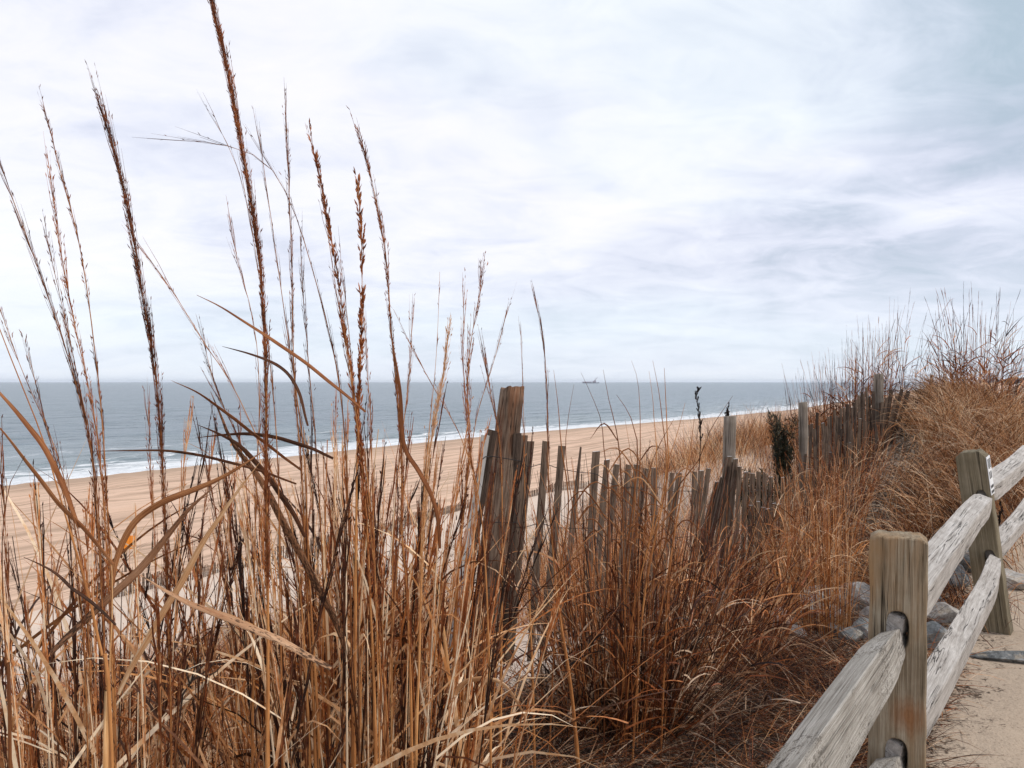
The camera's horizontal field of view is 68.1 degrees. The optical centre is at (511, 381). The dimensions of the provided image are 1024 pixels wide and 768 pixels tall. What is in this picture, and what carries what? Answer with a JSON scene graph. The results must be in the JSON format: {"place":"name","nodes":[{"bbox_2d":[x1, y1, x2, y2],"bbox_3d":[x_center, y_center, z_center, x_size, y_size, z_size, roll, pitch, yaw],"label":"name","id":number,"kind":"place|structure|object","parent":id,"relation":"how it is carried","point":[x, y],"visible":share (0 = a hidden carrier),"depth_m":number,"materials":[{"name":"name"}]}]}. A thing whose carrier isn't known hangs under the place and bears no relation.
{"place":"outdoors","nodes":[
{"label":"outdoors","id":0,"kind":"place"},
{"bbox_2d":[277,527,280,578],"bbox_3d":[-8.136,5.975,26.480,0.100,1.800,0.080,0,0,0],"label":"stake","id":1,"kind":"object","parent":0,"point":[278,549],"visible":0.48,"depth_m":26.45,"materials":[{"name":"brown wood"}]},
{"bbox_2d":[221,475,623,652],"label":"beach grass","id":2,"kind":"structure","parent":0,"point":[527,535],"depth_m":17.45,"materials":[{"name":"brown plant"}]},
{"bbox_2d":[0,382,973,485],"bbox_3d":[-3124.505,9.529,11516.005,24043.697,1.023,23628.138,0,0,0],"label":"sea","id":3,"kind":"structure","parent":0,"point":[124,412],"depth_m":247.08,"materials":[{"name":"liquid"}]},
{"bbox_2d":[0,383,1000,615],"bbox_3d":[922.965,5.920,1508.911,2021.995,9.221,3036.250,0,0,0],"label":"beach","id":4,"kind":"structure","parent":0,"point":[128,494],"depth_m":57.48,"materials":[{"name":"beige sand"}]},
{"bbox_2d":[124,535,134,571],"bbox_3d":[-15.839,7.176,31.407,0.484,1.615,0.146,0,0,0],"label":"beach sign","id":5,"kind":"object","parent":4,"relation":"on","point":[130,540],"visible":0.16,"depth_m":31.39,"materials":[{"name":"orange wood"}]},
{"bbox_2d":[0,383,1022,767],"bbox_3d":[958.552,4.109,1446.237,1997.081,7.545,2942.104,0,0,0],"label":"dune","id":6,"kind":"structure","parent":0,"point":[980,725],"depth_m":6.00,"materials":[{"name":"beige sand"}]},
{"bbox_2d":[0,308,93,767],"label":"reed stalk","id":7,"kind":"object","parent":6,"relation":"on","point":[89,650],"visible":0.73,"depth_m":1.50,"materials":[{"name":"orange plant"}]},
{"bbox_2d":[19,318,91,767],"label":"reed stalk","id":8,"kind":"object","parent":6,"relation":"on","point":[83,611],"visible":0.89,"depth_m":1.25,"materials":[{"name":"orange plant"}]},
{"bbox_2d":[0,330,113,767],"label":"reed stalk","id":9,"kind":"object","parent":6,"relation":"on","point":[72,515],"visible":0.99,"depth_m":0.92,"materials":[{"name":"brown plant"}]},
{"bbox_2d":[0,159,115,767],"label":"reed stalk","id":10,"kind":"object","parent":6,"relation":"on","point":[100,567],"visible":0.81,"depth_m":1.15,"materials":[{"name":"orange plant"}]},
{"bbox_2d":[2,456,115,767],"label":"reed stalk","id":11,"kind":"object","parent":6,"relation":"on","point":[82,595],"visible":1,"depth_m":0.90,"materials":[{"name":"brown plant"}]},
{"bbox_2d":[40,210,105,756],"bbox_3d":[-0.774,0.649,1.350,0.130,1.933,0.018,0,0,0],"label":"reed stalk","id":12,"kind":"object","parent":6,"relation":"on","point":[69,340],"visible":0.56,"depth_m":1.35,"materials":[{"name":"orange plant"}]},
{"bbox_2d":[43,133,116,765],"bbox_3d":[-0.737,0.593,1.300,0.140,2.048,0.017,0,0,0],"label":"reed stalk","id":13,"kind":"object","parent":6,"relation":"on","point":[98,450],"visible":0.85,"depth_m":1.30,"materials":[{"name":"orange plant"}]},
{"bbox_2d":[0,467,258,767],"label":"grass clump","id":14,"kind":"object","parent":6,"relation":"on","point":[59,706],"visible":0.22,"depth_m":2.84,"materials":[{"name":"brown plant"}]},
{"bbox_2d":[37,84,265,767],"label":"reed stalk","id":15,"kind":"object","parent":6,"relation":"on","point":[136,520],"visible":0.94,"depth_m":1.20,"materials":[{"name":"orange plant"}]},
{"bbox_2d":[142,385,160,767],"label":"reed stalk","id":16,"kind":"object","parent":6,"relation":"on","point":[152,497],"visible":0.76,"depth_m":1.80,"materials":[{"name":"orange plant"}]},
{"bbox_2d":[49,61,295,767],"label":"reed stalk","id":17,"kind":"object","parent":6,"relation":"on","point":[128,580],"visible":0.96,"depth_m":1.30,"materials":[{"name":"orange plant"}]},
{"bbox_2d":[0,396,345,767],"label":"grass clump","id":18,"kind":"object","parent":6,"relation":"on","point":[32,735],"visible":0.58,"depth_m":1.79,"materials":[{"name":"brown plant"}]},
{"bbox_2d":[175,652,220,767],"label":"twig","id":19,"kind":"object","parent":6,"relation":"on","point":[193,677],"visible":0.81,"depth_m":1.50,"materials":[{"name":"brown plant"}]},
{"bbox_2d":[102,546,331,767],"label":"reed stalk","id":20,"kind":"object","parent":6,"relation":"on","point":[263,633],"visible":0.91,"depth_m":0.97,"materials":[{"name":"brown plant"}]},
{"bbox_2d":[124,225,311,767],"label":"reed stalk","id":21,"kind":"object","parent":6,"relation":"on","point":[304,647],"visible":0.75,"depth_m":1.60,"materials":[{"name":"orange plant"}]},
{"bbox_2d":[196,315,277,752],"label":"reed stalk","id":22,"kind":"object","parent":6,"relation":"on","point":[257,497],"visible":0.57,"depth_m":1.80,"materials":[{"name":"orange plant"}]},
{"bbox_2d":[197,92,283,767],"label":"reed stalk","id":23,"kind":"object","parent":6,"relation":"on","point":[281,674],"visible":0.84,"depth_m":1.50,"materials":[{"name":"orange plant"}]},
{"bbox_2d":[116,0,365,767],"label":"reed stalk","id":24,"kind":"object","parent":6,"relation":"on","point":[205,538],"visible":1,"depth_m":1.25,"materials":[{"name":"orange plant"}]},
{"bbox_2d":[134,127,352,767],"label":"reed stalk","id":25,"kind":"object","parent":6,"relation":"on","point":[345,456],"visible":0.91,"depth_m":1.55,"materials":[{"name":"orange plant"}]},
{"bbox_2d":[82,452,435,767],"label":"grass clump","id":26,"kind":"object","parent":6,"relation":"on","point":[231,681],"visible":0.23,"depth_m":2.52,"materials":[{"name":"brown plant"}]},
{"bbox_2d":[171,86,349,767],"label":"reed stalk","id":27,"kind":"object","parent":6,"relation":"on","point":[301,555],"visible":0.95,"depth_m":1.57,"materials":[{"name":"orange plant"}]},
{"bbox_2d":[197,197,333,767],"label":"reed stalk","id":28,"kind":"object","parent":6,"relation":"on","point":[284,500],"visible":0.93,"depth_m":1.57,"materials":[{"name":"orange plant"}]},
{"bbox_2d":[252,107,320,767],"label":"reed stalk","id":29,"kind":"object","parent":6,"relation":"on","point":[312,629],"visible":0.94,"depth_m":1.60,"materials":[{"name":"orange plant"}]},
{"bbox_2d":[0,452,593,767],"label":"grass clump","id":30,"kind":"object","parent":6,"relation":"on","point":[54,682],"visible":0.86,"depth_m":1.36,"materials":[{"name":"brown plant"}]},
{"bbox_2d":[12,492,598,738],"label":"dune grass","id":31,"kind":"structure","parent":6,"relation":"on","point":[284,610],"depth_m":9.63,"materials":[{"name":"brown plant"}]},
{"bbox_2d":[0,558,614,767],"bbox_3d":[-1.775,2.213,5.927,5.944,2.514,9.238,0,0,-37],"label":"undergrowth","id":32,"kind":"object","parent":6,"relation":"on","point":[193,682],"visible":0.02,"depth_m":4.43,"materials":[{"name":"orange plant"}]},
{"bbox_2d":[298,226,330,767],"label":"reed stalk","id":33,"kind":"object","parent":6,"relation":"on","point":[321,554],"visible":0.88,"depth_m":1.70,"materials":[{"name":"orange plant"}]},
{"bbox_2d":[69,481,589,604],"bbox_3d":[-4.832,7.326,41.126,2.243,1.210,36.951,0,0,34],"label":"sand fence","id":34,"kind":"object","parent":6,"relation":"on","point":[207,569],"visible":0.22,"depth_m":32.25,"materials":[{"name":"grey wood"}]},
{"bbox_2d":[62,382,601,767],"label":"grass clump","id":35,"kind":"object","parent":6,"relation":"on","point":[261,713],"visible":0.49,"depth_m":1.81,"materials":[{"name":"brown plant"}]},
{"bbox_2d":[304,118,377,765],"bbox_3d":[-0.321,0.558,1.450,0.152,2.129,0.023,0,0,0],"label":"reed stalk","id":36,"kind":"object","parent":6,"relation":"on","point":[352,373],"visible":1,"depth_m":1.45,"materials":[{"name":"orange plant"}]},
{"bbox_2d":[318,181,384,767],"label":"reed stalk","id":37,"kind":"object","parent":6,"relation":"on","point":[369,495],"visible":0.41,"depth_m":1.60,"materials":[{"name":"orange plant"}]},
{"bbox_2d":[352,168,366,767],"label":"reed stalk","id":38,"kind":"object","parent":6,"relation":"on","point":[358,396],"visible":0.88,"depth_m":1.50,"materials":[{"name":"orange plant"}]},
{"bbox_2d":[335,229,389,767],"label":"reed stalk","id":39,"kind":"object","parent":6,"relation":"on","point":[372,554],"visible":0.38,"depth_m":1.50,"materials":[{"name":"orange plant"}]},
{"bbox_2d":[360,287,381,762],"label":"reed stalk","id":40,"kind":"object","parent":6,"relation":"on","point":[374,558],"visible":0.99,"depth_m":1.35,"materials":[{"name":"orange plant"}]},
{"bbox_2d":[39,404,703,767],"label":"grass clump","id":41,"kind":"object","parent":6,"relation":"on","point":[343,710],"visible":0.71,"depth_m":1.58,"materials":[{"name":"brown plant"}]},
{"bbox_2d":[182,422,585,767],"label":"grass clump","id":42,"kind":"object","parent":6,"relation":"on","point":[307,456],"visible":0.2,"depth_m":2.32,"materials":[{"name":"brown plant"}]},
{"bbox_2d":[347,107,440,767],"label":"reed stalk","id":43,"kind":"object","parent":6,"relation":"on","point":[400,426],"visible":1,"depth_m":1.40,"materials":[{"name":"orange plant"}]},
{"bbox_2d":[390,293,415,767],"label":"reed stalk","id":44,"kind":"object","parent":6,"relation":"on","point":[391,701],"visible":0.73,"depth_m":1.70,"materials":[{"name":"orange plant"}]},
{"bbox_2d":[240,449,592,766],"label":"grass clump","id":45,"kind":"object","parent":6,"relation":"on","point":[482,552],"visible":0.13,"depth_m":2.64,"materials":[{"name":"brown plant"}]},
{"bbox_2d":[308,546,531,767],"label":"reed stalk","id":46,"kind":"object","parent":6,"relation":"on","point":[456,691],"visible":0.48,"depth_m":1.72,"materials":[{"name":"beige plant"}]},
{"bbox_2d":[416,276,439,677],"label":"reed stalk","id":47,"kind":"object","parent":6,"relation":"on","point":[425,474],"visible":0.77,"depth_m":1.80,"materials":[{"name":"orange plant"}]},
{"bbox_2d":[414,313,452,767],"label":"reed stalk","id":48,"kind":"object","parent":6,"relation":"on","point":[422,556],"visible":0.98,"depth_m":1.50,"materials":[{"name":"brown plant"}]},
{"bbox_2d":[393,309,491,767],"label":"reed stalk","id":49,"kind":"object","parent":6,"relation":"on","point":[490,730],"visible":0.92,"depth_m":1.60,"materials":[{"name":"orange plant"}]},
{"bbox_2d":[204,412,713,767],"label":"grass clump","id":50,"kind":"object","parent":6,"relation":"on","point":[462,712],"visible":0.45,"depth_m":1.79,"materials":[{"name":"brown plant"}]},
{"bbox_2d":[450,251,488,765],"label":"reed stalk","id":51,"kind":"object","parent":6,"relation":"on","point":[468,407],"visible":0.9,"depth_m":1.90,"materials":[{"name":"orange plant"}]},
{"bbox_2d":[459,267,484,761],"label":"reed stalk","id":52,"kind":"object","parent":6,"relation":"on","point":[471,462],"visible":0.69,"depth_m":2.00,"materials":[{"name":"orange plant"}]},
{"bbox_2d":[456,298,511,626],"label":"reed stalk","id":53,"kind":"object","parent":6,"relation":"on","point":[474,429],"visible":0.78,"depth_m":1.90,"materials":[{"name":"orange plant"}]},
{"bbox_2d":[477,324,504,767],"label":"reed stalk","id":54,"kind":"object","parent":6,"relation":"on","point":[502,567],"visible":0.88,"depth_m":2.20,"materials":[{"name":"orange plant"}]},
{"bbox_2d":[518,316,535,767],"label":"reed stalk","id":55,"kind":"object","parent":6,"relation":"on","point":[532,675],"visible":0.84,"depth_m":3.00,"materials":[{"name":"orange plant"}]},
{"bbox_2d":[453,530,626,752],"bbox_3d":[0.126,1.172,3.499,0.744,1.061,1.321,0,0,0],"label":"grass clump","id":56,"kind":"object","parent":6,"relation":"on","point":[541,630],"visible":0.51,"depth_m":3.38,"materials":[{"name":"brown plant"}]},
{"bbox_2d":[531,279,579,767],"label":"reed stalk","id":57,"kind":"object","parent":6,"relation":"on","point":[576,743],"visible":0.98,"depth_m":2.90,"materials":[{"name":"orange plant"}]},
{"bbox_2d":[452,495,820,763],"bbox_3d":[0.509,1.071,3.565,1.776,1.157,1.867,0,0,9],"label":"grass clump","id":58,"kind":"object","parent":6,"relation":"on","point":[690,666],"visible":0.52,"depth_m":3.44,"materials":[{"name":"brown plant"}]},
{"bbox_2d":[548,363,731,766],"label":"grass clump","id":59,"kind":"object","parent":6,"relation":"on","point":[664,492],"visible":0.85,"depth_m":3.26,"materials":[{"name":"plant"}]},
{"bbox_2d":[432,441,868,756],"bbox_3d":[0.572,0.969,3.457,1.909,1.384,1.893,0,0,0],"label":"grass clump","id":60,"kind":"object","parent":6,"relation":"on","point":[653,689],"visible":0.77,"depth_m":3.35,"materials":[{"name":"brown plant"}]},
{"bbox_2d":[448,374,918,713],"bbox_3d":[2.160,1.133,6.943,0.805,2.480,7.974,0,0,43],"label":"sand fence","id":61,"kind":"object","parent":6,"relation":"on","point":[510,403],"visible":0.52,"depth_m":5.09,"materials":[{"name":"brown wood"}]},
{"bbox_2d":[470,525,899,767],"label":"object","id":62,"kind":"object","parent":6,"relation":"on","point":[700,706],"depth_m":3.54,"materials":[{"name":"brown plant"}]},
{"bbox_2d":[570,475,800,639],"bbox_3d":[1.246,1.230,5.504,1.805,1.373,1.629,0,0,43],"label":"brush","id":63,"kind":"object","parent":6,"relation":"on","point":[706,556],"visible":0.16,"depth_m":5.25,"materials":[{"name":"orange plant"}]},
{"bbox_2d":[559,465,830,687],"bbox_3d":[0.989,1.051,4.182,1.305,1.286,1.126,0,0,-39],"label":"grass clump","id":64,"kind":"object","parent":6,"relation":"on","point":[719,588],"visible":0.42,"depth_m":4.13,"materials":[{"name":"brown plant"}]},
{"bbox_2d":[695,386,703,470],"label":"flower stalk","id":65,"kind":"object","parent":6,"relation":"on","point":[698,415],"visible":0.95,"depth_m":6.30,"materials":[{"name":"brown plant"}]},
{"bbox_2d":[394,521,1023,767],"bbox_3d":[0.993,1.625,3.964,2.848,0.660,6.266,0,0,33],"label":"dry grass","id":66,"kind":"object","parent":6,"relation":"on","point":[746,724],"depth_m":3.45,"materials":[{"name":"brown plant"}]},
{"bbox_2d":[623,478,868,666],"bbox_3d":[1.495,1.166,4.690,1.475,1.154,1.316,0,0,-31],"label":"grass clump","id":67,"kind":"object","parent":6,"relation":"on","point":[773,606],"visible":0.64,"depth_m":4.49,"materials":[{"name":"brown plant"}]},
{"bbox_2d":[735,468,779,549],"bbox_3d":[2.459,1.299,7.632,0.542,0.959,0.439,0,0,39],"label":"fence","id":68,"kind":"object","parent":6,"relation":"on","point":[762,472],"visible":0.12,"depth_m":7.55,"materials":[{"name":"brown wood"}]},
{"bbox_2d":[686,467,861,598],"bbox_3d":[2.291,1.291,6.510,1.416,1.155,1.634,0,0,44],"label":"brush","id":69,"kind":"object","parent":6,"relation":"on","point":[762,542],"visible":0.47,"depth_m":6.46,"materials":[{"name":"brown plant"}]},
{"bbox_2d":[767,607,791,627],"bbox_3d":[1.893,1.684,5.374,0.171,0.164,0.181,0,0,3],"label":"rock","id":70,"kind":"object","parent":6,"relation":"on","point":[780,618],"visible":0.15,"depth_m":5.31,"materials":[{"name":"grey stone"}]},
{"bbox_2d":[763,408,799,509],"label":"shrub","id":71,"kind":"object","parent":6,"relation":"on","point":[780,447],"visible":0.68,"depth_m":8.57,"materials":[{"name":"green plant"}]},
{"bbox_2d":[724,474,863,615],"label":"grass clump","id":72,"kind":"object","parent":6,"relation":"on","point":[786,544],"visible":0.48,"depth_m":5.77,"materials":[{"name":"brown plant"}]},
{"bbox_2d":[790,624,805,636],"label":"rock","id":73,"kind":"object","parent":6,"relation":"on","point":[800,629],"visible":0.3,"depth_m":4.96,"materials":[{"name":"grey stone"}]},
{"bbox_2d":[721,413,890,560],"bbox_3d":[2.845,1.021,7.268,1.566,1.446,1.513,0,0,0],"label":"brush","id":74,"kind":"object","parent":6,"relation":"on","point":[833,499],"visible":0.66,"depth_m":7.25,"materials":[{"name":"orange plant"}]},
{"bbox_2d":[797,585,836,603],"bbox_3d":[2.376,1.665,5.893,0.437,0.175,0.272,6,-9,-43],"label":"rock","id":75,"kind":"object","parent":6,"relation":"on","point":[816,595],"visible":0.07,"depth_m":5.81,"materials":[{"name":"grey stone"}]},
{"bbox_2d":[800,603,844,618],"bbox_3d":[2.232,1.664,5.491,0.183,0.126,0.322,0,0,-39],"label":"rock","id":76,"kind":"object","parent":6,"relation":"on","point":[820,612],"visible":0.11,"depth_m":5.46,"materials":[{"name":"grey stone"}]},
{"bbox_2d":[751,455,899,639],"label":"grass clump","id":77,"kind":"object","parent":6,"relation":"on","point":[833,601],"visible":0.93,"depth_m":4.90,"materials":[{"name":"brown plant"}]},
{"bbox_2d":[764,336,891,486],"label":"grass clump","id":78,"kind":"object","parent":6,"relation":"on","point":[831,402],"visible":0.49,"depth_m":10.49,"materials":[{"name":"brown plant"}]},
{"bbox_2d":[824,623,840,634],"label":"rock","id":79,"kind":"object","parent":6,"relation":"on","point":[831,627],"visible":0.23,"depth_m":4.93,"materials":[{"name":"grey stone"}]},
{"bbox_2d":[772,424,918,523],"bbox_3d":[3.395,0.990,7.932,1.235,1.124,1.322,0,0,0],"label":"brush","id":80,"kind":"object","parent":6,"relation":"on","point":[869,481],"visible":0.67,"depth_m":7.81,"materials":[{"name":"orange plant"}]},
{"bbox_2d":[838,626,862,644],"bbox_3d":[2.131,1.590,4.737,0.163,0.108,0.178,0,0,3],"label":"rock","id":81,"kind":"object","parent":6,"relation":"on","point":[850,632],"visible":0.74,"depth_m":4.70,"materials":[{"name":"grey stone"}]},
{"bbox_2d":[839,582,869,609],"bbox_3d":[2.590,1.590,5.611,0.233,0.224,0.318,0,0,-20],"label":"rock","id":82,"kind":"object","parent":6,"relation":"on","point":[861,590],"visible":0.34,"depth_m":5.54,"materials":[{"name":"grey stone"}]},
{"bbox_2d":[851,617,868,639],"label":"rock","id":83,"kind":"object","parent":6,"relation":"on","point":[857,622],"visible":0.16,"depth_m":4.77,"materials":[{"name":"grey stone"}]},
{"bbox_2d":[859,606,868,617],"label":"rock","id":84,"kind":"object","parent":6,"relation":"on","point":[864,612],"visible":0.18,"depth_m":5.09,"materials":[{"name":"grey stone"}]},
{"bbox_2d":[810,416,924,502],"bbox_3d":[3.884,0.887,8.335,1.093,1.007,1.206,0,0,0],"label":"brush","id":85,"kind":"object","parent":6,"relation":"on","point":[880,449],"visible":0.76,"depth_m":8.25,"materials":[{"name":"brown plant"}]},
{"bbox_2d":[800,287,949,479],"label":"grass clump","id":86,"kind":"object","parent":6,"relation":"on","point":[885,380],"visible":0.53,"depth_m":10.68,"materials":[{"name":"brown plant"}]},
{"bbox_2d":[767,445,1023,767],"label":"split rail fence","id":87,"kind":"object","parent":6,"relation":"on","point":[888,691],"visible":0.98,"depth_m":2.26,"materials":[{"name":"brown wood"}]},
{"bbox_2d":[986,455,994,494],"bbox_3d":[3.031,0.590,4.801,0.029,0.247,0.122,0,0,42],"label":"sign","id":88,"kind":"object","parent":87,"relation":"attached to","point":[990,476],"visible":1,"depth_m":4.79,"materials":[{"name":"white"}]},
{"bbox_2d":[849,316,994,420],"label":"grass clump","id":89,"kind":"object","parent":6,"relation":"on","point":[917,363],"visible":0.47,"depth_m":11.71,"materials":[{"name":"brown plant"}]},
{"bbox_2d":[926,621,946,647],"bbox_3d":[2.550,1.543,4.613,0.221,0.191,0.243,-6,-4,34],"label":"rock","id":90,"kind":"object","parent":6,"relation":"on","point":[933,627],"visible":0.34,"depth_m":4.53,"materials":[{"name":"grey stone"}]},
{"bbox_2d":[927,602,958,622],"bbox_3d":[2.887,1.559,5.104,0.237,0.155,0.146,1,-2,19],"label":"rock","id":91,"kind":"object","parent":6,"relation":"on","point":[947,612],"visible":0.62,"depth_m":5.05,"materials":[{"name":"grey stone"}]},
{"bbox_2d":[946,564,970,589],"bbox_3d":[3.421,1.512,5.881,0.275,0.219,0.326,0,0,-15],"label":"rock","id":92,"kind":"object","parent":6,"relation":"on","point":[954,577],"visible":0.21,"depth_m":5.76,"materials":[{"name":"grey stone"}]},
{"bbox_2d":[959,549,970,571],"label":"rock","id":93,"kind":"object","parent":6,"relation":"on","point":[967,559],"visible":0.1,"depth_m":6.14,"materials":[{"name":"grey stone"}]},
{"bbox_2d":[914,351,1023,428],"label":"grass clump","id":94,"kind":"object","parent":6,"relation":"on","point":[992,383],"visible":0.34,"depth_m":10.98,"materials":[{"name":"brown plant"}]},
{"bbox_2d":[918,281,1023,418],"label":"grass clump","id":95,"kind":"object","parent":6,"relation":"on","point":[964,366],"visible":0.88,"depth_m":11.48,"materials":[{"name":"brown plant"}]},
{"bbox_2d":[949,321,1023,413],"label":"grass clump","id":96,"kind":"object","parent":6,"relation":"on","point":[1006,366],"visible":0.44,"depth_m":12.51,"materials":[{"name":"brown plant"}]},
{"bbox_2d":[969,651,1023,663],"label":"rock","id":97,"kind":"object","parent":6,"relation":"on","point":[1011,656],"visible":0.71,"depth_m":4.34,"materials":[{"name":"grey stone"}]},
{"bbox_2d":[1005,568,1023,589],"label":"rock","id":98,"kind":"object","parent":6,"relation":"on","point":[1011,575],"visible":0.41,"depth_m":5.70,"materials":[{"name":"grey stone"}]},
{"bbox_2d":[0,0,1023,381],"label":"sky","id":99,"kind":"structure","parent":0,"point":[694,190],"materials":[{"name":"white"}]},
{"bbox_2d":[517,518,738,632],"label":"dune grass","id":100,"kind":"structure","parent":0,"point":[571,580],"depth_m":6.54,"materials":[{"name":"brown plant"}]},
{"bbox_2d":[518,393,862,605],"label":"dune grass","id":101,"kind":"structure","parent":0,"point":[757,439],"depth_m":10.40,"materials":[{"name":"brown plant"}]},
{"bbox_2d":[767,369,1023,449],"bbox_3d":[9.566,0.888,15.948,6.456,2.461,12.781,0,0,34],"label":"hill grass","id":102,"kind":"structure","parent":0,"point":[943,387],"depth_m":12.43,"materials":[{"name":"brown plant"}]},
{"bbox_2d":[785,358,1023,647],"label":"hill grass","id":103,"kind":"structure","parent":0,"point":[959,431],"depth_m":8.41,"materials":[{"name":"brown plant"}]},
{"bbox_2d":[998,501,1003,523],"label":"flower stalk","id":104,"kind":"object","parent":103,"relation":"on","point":[1000,512],"visible":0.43,"depth_m":5.60,"materials":[{"name":"brown plant"}]},
{"bbox_2d":[994,384,1023,767],"bbox_3d":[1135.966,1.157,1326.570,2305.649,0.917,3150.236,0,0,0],"label":"path","id":105,"kind":"structure","parent":0,"point":[1010,724],"depth_m":3.82,"materials":[{"name":"beige sand"}]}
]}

